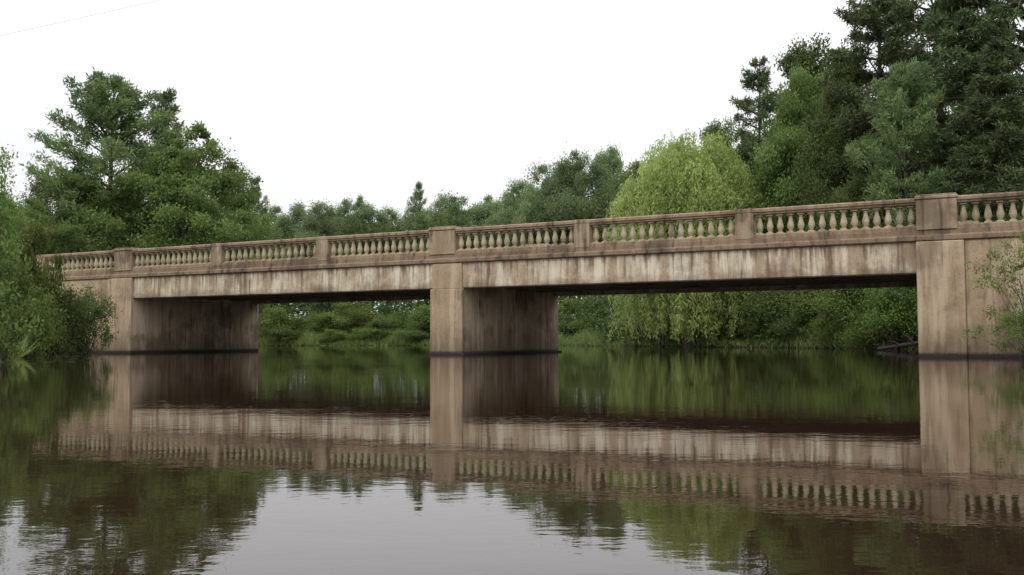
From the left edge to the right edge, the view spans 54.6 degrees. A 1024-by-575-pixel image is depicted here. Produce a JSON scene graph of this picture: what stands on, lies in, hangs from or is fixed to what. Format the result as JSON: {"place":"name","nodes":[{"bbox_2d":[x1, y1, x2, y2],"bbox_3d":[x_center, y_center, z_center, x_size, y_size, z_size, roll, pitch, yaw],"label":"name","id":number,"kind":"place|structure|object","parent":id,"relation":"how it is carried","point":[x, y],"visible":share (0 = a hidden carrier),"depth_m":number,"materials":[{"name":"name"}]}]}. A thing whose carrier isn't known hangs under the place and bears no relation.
{"place":"outdoors","nodes":[
{"label":"outdoors","id":0,"kind":"place"},
{"bbox_2d":[0,0,157,35],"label":"overhead cable","id":1,"kind":"object","parent":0,"point":[81,17],"visible":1,"depth_m":33.01,"materials":[{"name":"grey plastic"}]},
{"bbox_2d":[8,322,917,360],"bbox_3d":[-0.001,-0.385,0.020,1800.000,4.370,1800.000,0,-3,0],"label":"ground","id":2,"kind":"structure","parent":0,"point":[659,345],"depth_m":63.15,"materials":[{"name":"green plant"}]},
{"bbox_2d":[0,220,20,281],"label":"shrub","id":3,"kind":"object","parent":2,"relation":"on","point":[9,233],"visible":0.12,"depth_m":25.00,"materials":[{"name":"green plant"}]},
{"bbox_2d":[0,206,33,366],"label":"shrub","id":4,"kind":"object","parent":2,"relation":"on","point":[13,275],"visible":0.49,"depth_m":19.03,"materials":[{"name":"green plant"}]},
{"bbox_2d":[0,144,34,250],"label":"leafy tree","id":5,"kind":"object","parent":2,"relation":"on","point":[15,216],"visible":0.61,"depth_m":29.96,"materials":[{"name":"green plant"}]},
{"bbox_2d":[0,267,40,361],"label":"shrub","id":6,"kind":"object","parent":2,"relation":"on","point":[26,306],"visible":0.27,"depth_m":23.88,"materials":[{"name":"green plant"}]},
{"bbox_2d":[0,234,45,358],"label":"shrub","id":7,"kind":"object","parent":2,"relation":"on","point":[3,266],"visible":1,"depth_m":15.09,"materials":[{"name":"green plant"}]},
{"bbox_2d":[8,216,69,355],"bbox_3d":[-17.049,0.243,34.991,2.787,5.612,2.080,1,-3,-18],"label":"shrub","id":8,"kind":"object","parent":2,"relation":"on","point":[42,278],"visible":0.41,"depth_m":34.84,"materials":[{"name":"green plant"}]},
{"bbox_2d":[0,194,90,260],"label":"leafy tree","id":9,"kind":"object","parent":2,"relation":"on","point":[62,232],"visible":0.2,"depth_m":50.27,"materials":[{"name":"green plant"}]},
{"bbox_2d":[19,284,77,356],"bbox_3d":[-15.539,1.283,32.145,2.160,2.993,2.394,-2,-3,29],"label":"shrub","id":10,"kind":"object","parent":2,"relation":"on","point":[44,312],"visible":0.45,"depth_m":31.93,"materials":[{"name":"green plant"}]},
{"bbox_2d":[37,264,95,354],"bbox_3d":[-16.666,1.073,35.983,2.277,3.888,2.817,-3,-4,44],"label":"shrub","id":11,"kind":"object","parent":2,"relation":"on","point":[68,296],"visible":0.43,"depth_m":35.97,"materials":[{"name":"green plant"}]},
{"bbox_2d":[9,165,139,268],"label":"leafy tree","id":12,"kind":"object","parent":2,"relation":"on","point":[93,199],"visible":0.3,"depth_m":54.22,"materials":[{"name":"green plant"}]},
{"bbox_2d":[56,283,122,354],"bbox_3d":[-16.253,1.375,37.488,2.934,3.296,2.372,1,-3,-25],"label":"shrub","id":13,"kind":"object","parent":2,"relation":"on","point":[92,322],"visible":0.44,"depth_m":37.38,"materials":[{"name":"green plant"}]},
{"bbox_2d":[12,66,209,270],"bbox_3d":[-22.449,-4.732,56.078,12.101,15.658,11.161,0,-3,1],"label":"pine tree","id":14,"kind":"object","parent":2,"relation":"on","point":[93,105],"visible":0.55,"depth_m":55.06,"materials":[{"name":"green plant"}]},
{"bbox_2d":[112,86,233,265],"bbox_3d":[-20.277,-4.251,58.837,7.352,15.713,7.756,0,-3,-12],"label":"pine tree","id":15,"kind":"object","parent":2,"relation":"on","point":[167,97],"visible":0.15,"depth_m":58.83,"materials":[{"name":"green plant"}]},
{"bbox_2d":[68,120,278,308],"bbox_3d":[-17.669,-2.941,54.232,10.831,12.512,8.294,0,-3,3],"label":"leafy tree","id":16,"kind":"object","parent":2,"relation":"on","point":[182,180],"visible":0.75,"depth_m":53.11,"materials":[{"name":"green plant"}]},
{"bbox_2d":[203,165,290,309],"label":"leafy tree","id":17,"kind":"object","parent":2,"relation":"on","point":[245,203],"visible":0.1,"depth_m":61.71,"materials":[{"name":"green plant"}]},
{"bbox_2d":[248,175,283,318],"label":"pine tree","id":18,"kind":"object","parent":2,"relation":"on","point":[255,182],"visible":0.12,"depth_m":72.19,"materials":[{"name":"green plant"}]},
{"bbox_2d":[249,199,313,309],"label":"leafy tree","id":19,"kind":"object","parent":2,"relation":"on","point":[286,221],"visible":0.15,"depth_m":103.46,"materials":[{"name":"green plant"}]},
{"bbox_2d":[258,305,308,336],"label":"shrub","id":20,"kind":"object","parent":2,"relation":"on","point":[277,319],"visible":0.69,"depth_m":92.31,"materials":[{"name":"green plant"}]},
{"bbox_2d":[263,326,307,343],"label":"shrub","id":21,"kind":"object","parent":2,"relation":"on","point":[285,332],"visible":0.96,"depth_m":90.24,"materials":[{"name":"green plant"}]},
{"bbox_2d":[291,314,317,331],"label":"shrub","id":22,"kind":"object","parent":2,"relation":"on","point":[301,321],"visible":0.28,"depth_m":94.72,"materials":[{"name":"green plant"}]},
{"bbox_2d":[280,199,350,329],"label":"leafy tree","id":23,"kind":"object","parent":2,"relation":"on","point":[326,220],"visible":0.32,"depth_m":99.86,"materials":[{"name":"green plant"}]},
{"bbox_2d":[299,310,352,339],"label":"shrub","id":24,"kind":"object","parent":2,"relation":"on","point":[315,323],"visible":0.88,"depth_m":92.26,"materials":[{"name":"green plant"}]},
{"bbox_2d":[315,329,349,342],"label":"shrub","id":25,"kind":"object","parent":2,"relation":"on","point":[339,335],"visible":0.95,"depth_m":90.42,"materials":[{"name":"green plant"}]},
{"bbox_2d":[320,302,382,334],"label":"shrub","id":26,"kind":"object","parent":2,"relation":"on","point":[362,315],"visible":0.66,"depth_m":94.12,"materials":[{"name":"green plant"}]},
{"bbox_2d":[332,194,392,307],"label":"leafy tree","id":27,"kind":"object","parent":2,"relation":"on","point":[365,211],"visible":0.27,"depth_m":109.53,"materials":[{"name":"green plant"}]},
{"bbox_2d":[341,327,397,341],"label":"shrub","id":28,"kind":"object","parent":2,"relation":"on","point":[368,332],"visible":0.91,"depth_m":89.94,"materials":[{"name":"green plant"}]},
{"bbox_2d":[359,315,403,334],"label":"shrub","id":29,"kind":"object","parent":2,"relation":"on","point":[380,323],"visible":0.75,"depth_m":91.55,"materials":[{"name":"green plant"}]},
{"bbox_2d":[367,205,410,311],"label":"leafy tree","id":30,"kind":"object","parent":2,"relation":"on","point":[388,213],"visible":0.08,"depth_m":111.89,"materials":[{"name":"green plant"}]},
{"bbox_2d":[368,309,414,329],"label":"shrub","id":31,"kind":"object","parent":2,"relation":"on","point":[401,317],"visible":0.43,"depth_m":94.19,"materials":[{"name":"green plant"}]},
{"bbox_2d":[392,304,429,338],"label":"shrub","id":32,"kind":"object","parent":2,"relation":"on","point":[414,323],"visible":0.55,"depth_m":91.21,"materials":[{"name":"green plant"}]},
{"bbox_2d":[393,327,429,342],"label":"shrub","id":33,"kind":"object","parent":2,"relation":"on","point":[415,334],"visible":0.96,"depth_m":89.23,"materials":[{"name":"green plant"}]},
{"bbox_2d":[397,181,433,305],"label":"pine tree","id":34,"kind":"object","parent":2,"relation":"on","point":[414,199],"visible":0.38,"depth_m":104.16,"materials":[{"name":"green plant"}]},
{"bbox_2d":[408,311,429,324],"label":"shrub","id":35,"kind":"object","parent":2,"relation":"on","point":[428,320],"visible":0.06,"depth_m":90.38,"materials":[{"name":"green plant"}]},
{"bbox_2d":[398,208,449,308],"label":"leafy tree","id":36,"kind":"object","parent":2,"relation":"on","point":[424,211],"visible":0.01,"depth_m":122.13,"materials":[{"name":"green plant"}]},
{"bbox_2d":[417,190,494,248],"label":"leafy tree","id":37,"kind":"object","parent":2,"relation":"on","point":[451,201],"visible":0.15,"depth_m":112.05,"materials":[{"name":"green plant"}]},
{"bbox_2d":[462,194,503,245],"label":"leafy tree","id":38,"kind":"object","parent":2,"relation":"on","point":[478,210],"visible":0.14,"depth_m":114.94,"materials":[{"name":"green plant"}]},
{"bbox_2d":[476,176,536,246],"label":"leafy tree","id":39,"kind":"object","parent":2,"relation":"on","point":[513,191],"visible":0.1,"depth_m":107.97,"materials":[{"name":"green plant"}]},
{"bbox_2d":[36,191,1023,356],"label":"concrete bridge","id":40,"kind":"structure","parent":2,"relation":"on","point":[491,299],"depth_m":32.81,"materials":[{"name":"beige concrete"}]},
{"bbox_2d":[491,158,574,246],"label":"leafy tree","id":41,"kind":"object","parent":2,"relation":"on","point":[519,217],"visible":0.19,"depth_m":99.19,"materials":[{"name":"green plant"}]},
{"bbox_2d":[558,321,583,333],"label":"shrub","id":42,"kind":"object","parent":2,"relation":"on","point":[568,329],"visible":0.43,"depth_m":85.55,"materials":[{"name":"green plant"}]},
{"bbox_2d":[558,298,587,327],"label":"shrub","id":43,"kind":"object","parent":2,"relation":"on","point":[568,311],"visible":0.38,"depth_m":87.31,"materials":[{"name":"green plant"}]},
{"bbox_2d":[528,142,621,310],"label":"leafy tree","id":44,"kind":"object","parent":2,"relation":"on","point":[579,181],"visible":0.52,"depth_m":96.98,"materials":[{"name":"green plant"}]},
{"bbox_2d":[568,318,604,332],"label":"shrub","id":45,"kind":"object","parent":2,"relation":"on","point":[578,322],"visible":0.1,"depth_m":81.96,"materials":[{"name":"green plant"}]},
{"bbox_2d":[260,231,917,347],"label":"undergrowth","id":46,"kind":"object","parent":2,"relation":"on","point":[384,308],"visible":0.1,"depth_m":79.07,"materials":[{"name":"green plant"}]},
{"bbox_2d":[568,295,632,330],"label":"shrub","id":47,"kind":"object","parent":2,"relation":"on","point":[605,300],"visible":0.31,"depth_m":81.12,"materials":[{"name":"green plant"}]},
{"bbox_2d":[588,142,625,229],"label":"leafy tree","id":48,"kind":"object","parent":2,"relation":"on","point":[617,162],"visible":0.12,"depth_m":101.58,"materials":[{"name":"green plant"}]},
{"bbox_2d":[601,315,627,335],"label":"shrub","id":49,"kind":"object","parent":2,"relation":"on","point":[610,322],"visible":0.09,"depth_m":76.92,"materials":[{"name":"green plant"}]},
{"bbox_2d":[230,132,1021,326],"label":"distant woods","id":50,"kind":"object","parent":2,"relation":"on","point":[375,228],"visible":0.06,"depth_m":103.69,"materials":[{"name":"green plant"}]},
{"bbox_2d":[598,157,656,241],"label":"leafy tree","id":51,"kind":"object","parent":2,"relation":"on","point":[625,175],"visible":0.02,"depth_m":90.97,"materials":[{"name":"green plant"}]},
{"bbox_2d":[615,306,670,344],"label":"shrub","id":52,"kind":"object","parent":2,"relation":"on","point":[621,326],"visible":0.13,"depth_m":67.95,"materials":[{"name":"green plant"}]},
{"bbox_2d":[662,319,675,346],"bbox_3d":[10.013,2.645,61.982,0.916,2.173,3.494,-3,-4,40],"label":"trunk","id":53,"kind":"object","parent":2,"relation":"on","point":[663,339],"visible":0.44,"depth_m":61.57,"materials":[{"name":"brown wood"}]},
{"bbox_2d":[606,129,777,346],"bbox_3d":[11.693,-2.971,62.357,11.806,13.829,11.713,1,-3,-23],"label":"willow tree","id":54,"kind":"object","parent":2,"relation":"on","point":[676,179],"visible":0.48,"depth_m":59.65,"materials":[{"name":"green plant"}]},
{"bbox_2d":[711,313,742,335],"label":"shrub","id":55,"kind":"object","parent":2,"relation":"on","point":[726,324],"visible":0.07,"depth_m":60.01,"materials":[{"name":"green plant"}]},
{"bbox_2d":[696,115,761,157],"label":"leafy tree","id":56,"kind":"object","parent":2,"relation":"on","point":[712,128],"visible":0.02,"depth_m":84.32,"materials":[{"name":"green plant"}]},
{"bbox_2d":[701,291,780,338],"bbox_3d":[14.253,1.464,60.022,6.573,4.161,5.313,-1,-3,9],"label":"shrub","id":57,"kind":"object","parent":2,"relation":"on","point":[766,293],"visible":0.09,"depth_m":59.10,"materials":[{"name":"green plant"}]},
{"bbox_2d":[736,310,776,340],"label":"shrub","id":58,"kind":"object","parent":2,"relation":"on","point":[750,324],"visible":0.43,"depth_m":56.50,"materials":[{"name":"green plant"}]},
{"bbox_2d":[729,55,797,230],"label":"pine tree","id":59,"kind":"object","parent":2,"relation":"on","point":[765,108],"visible":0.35,"depth_m":64.22,"materials":[{"name":"green plant"}]},
{"bbox_2d":[739,159,794,231],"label":"leafy tree","id":60,"kind":"object","parent":2,"relation":"on","point":[746,163],"visible":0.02,"depth_m":64.76,"materials":[{"name":"green plant"}]},
{"bbox_2d":[738,290,815,337],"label":"shrub","id":61,"kind":"object","parent":2,"relation":"on","point":[771,303],"visible":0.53,"depth_m":55.44,"materials":[{"name":"green plant"}]},
{"bbox_2d":[766,308,818,345],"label":"shrub","id":62,"kind":"object","parent":2,"relation":"on","point":[781,324],"visible":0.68,"depth_m":53.06,"materials":[{"name":"green plant"}]},
{"bbox_2d":[748,61,850,233],"bbox_3d":[17.900,-5.486,60.216,8.381,16.997,6.894,0,-3,-12],"label":"leafy tree","id":63,"kind":"object","parent":2,"relation":"on","point":[770,162],"visible":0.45,"depth_m":59.66,"materials":[{"name":"green plant"}]},
{"bbox_2d":[771,289,862,342],"bbox_3d":[17.111,1.400,52.549,6.096,3.961,5.498,-3,-4,39],"label":"shrub","id":64,"kind":"object","parent":2,"relation":"on","point":[802,309],"visible":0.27,"depth_m":52.05,"materials":[{"name":"green plant"}]},
{"bbox_2d":[800,305,849,347],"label":"shrub","id":65,"kind":"object","parent":2,"relation":"on","point":[823,327],"visible":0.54,"depth_m":49.64,"materials":[{"name":"green plant"}]},
{"bbox_2d":[756,29,913,183],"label":"leafy tree","id":66,"kind":"object","parent":2,"relation":"on","point":[797,56],"visible":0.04,"depth_m":70.70,"materials":[{"name":"green plant"}]},
{"bbox_2d":[784,54,887,231],"bbox_3d":[18.870,-5.232,55.986,7.687,16.309,9.172,0,-3,-1],"label":"leafy tree","id":67,"kind":"object","parent":2,"relation":"on","point":[824,153],"visible":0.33,"depth_m":55.21,"materials":[{"name":"green plant"}]},
{"bbox_2d":[806,289,905,346],"bbox_3d":[17.078,1.304,48.418,5.583,3.786,4.564,0,-3,-7],"label":"shrub","id":68,"kind":"object","parent":2,"relation":"on","point":[841,295],"visible":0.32,"depth_m":48.01,"materials":[{"name":"green plant"}]},
{"bbox_2d":[804,133,917,308],"bbox_3d":[17.462,-2.374,47.935,7.534,10.378,6.314,3,-4,-44],"label":"leafy tree","id":69,"kind":"object","parent":2,"relation":"on","point":[851,194],"visible":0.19,"depth_m":47.64,"materials":[{"name":"green plant"}]},
{"bbox_2d":[826,287,917,348],"bbox_3d":[16.958,1.343,44.183,5.167,4.288,4.661,0,-3,-9],"label":"shrub","id":70,"kind":"object","parent":2,"relation":"on","point":[878,304],"visible":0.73,"depth_m":44.00,"materials":[{"name":"green plant"}]},
{"bbox_2d":[838,307,905,348],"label":"shrub","id":71,"kind":"object","parent":2,"relation":"on","point":[855,336],"visible":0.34,"depth_m":46.11,"materials":[{"name":"green plant"}]},
{"bbox_2d":[793,0,958,300],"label":"pine tree","id":72,"kind":"object","parent":2,"relation":"on","point":[875,12],"visible":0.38,"depth_m":53.82,"materials":[{"name":"green plant"}]},
{"bbox_2d":[841,56,951,334],"bbox_3d":[18.203,-4.094,46.200,6.736,13.800,7.303,-2,-4,32],"label":"pine tree","id":73,"kind":"object","parent":2,"relation":"on","point":[895,105],"visible":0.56,"depth_m":45.70,"materials":[{"name":"green plant"}]},
{"bbox_2d":[845,0,1014,180],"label":"pine tree","id":74,"kind":"object","parent":2,"relation":"on","point":[933,60],"visible":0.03,"depth_m":55.31,"materials":[{"name":"green plant"}]},
{"bbox_2d":[881,0,1023,320],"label":"spruce tree","id":75,"kind":"object","parent":2,"relation":"on","point":[978,30],"visible":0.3,"depth_m":46.72,"materials":[{"name":"green plant"}]},
{"bbox_2d":[908,35,1023,310],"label":"spruce tree","id":76,"kind":"object","parent":2,"relation":"on","point":[997,58],"visible":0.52,"depth_m":42.98,"materials":[{"name":"green plant"}]},
{"bbox_2d":[928,140,1023,221],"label":"leafy tree","id":77,"kind":"object","parent":2,"relation":"on","point":[993,155],"visible":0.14,"depth_m":43.14,"materials":[{"name":"green plant"}]},
{"bbox_2d":[930,0,1023,163],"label":"pine tree","id":78,"kind":"object","parent":2,"relation":"on","point":[1019,31],"visible":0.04,"depth_m":49.58,"materials":[{"name":"green plant"}]},
{"bbox_2d":[949,301,1023,359],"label":"shrub","id":79,"kind":"object","parent":2,"relation":"on","point":[1010,321],"visible":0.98,"depth_m":22.94,"materials":[{"name":"green plant"}]},
{"bbox_2d":[959,229,1023,355],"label":"shrub","id":80,"kind":"object","parent":2,"relation":"on","point":[1012,279],"visible":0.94,"depth_m":23.86,"materials":[{"name":"green plant"}]},
{"bbox_2d":[0,345,1023,574],"bbox_3d":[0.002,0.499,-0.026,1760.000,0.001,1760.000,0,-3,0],"label":"water","id":81,"kind":"structure","parent":0,"point":[418,460],"depth_m":4.03,"materials":[{"name":"black liquid"}]},
{"bbox_2d":[875,334,917,349],"bbox_3d":[17.067,2.317,42.390,4.182,0.704,0.462,1,-3,-22],"label":"fallen log","id":82,"kind":"object","parent":81,"relation":"on","point":[910,343],"visible":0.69,"depth_m":41.96,"materials":[{"name":"brown wood"}]},
{"bbox_2d":[0,0,1023,321],"label":"sky","id":83,"kind":"structure","parent":0,"point":[334,101],"materials":[{"name":"white"}]}
]}

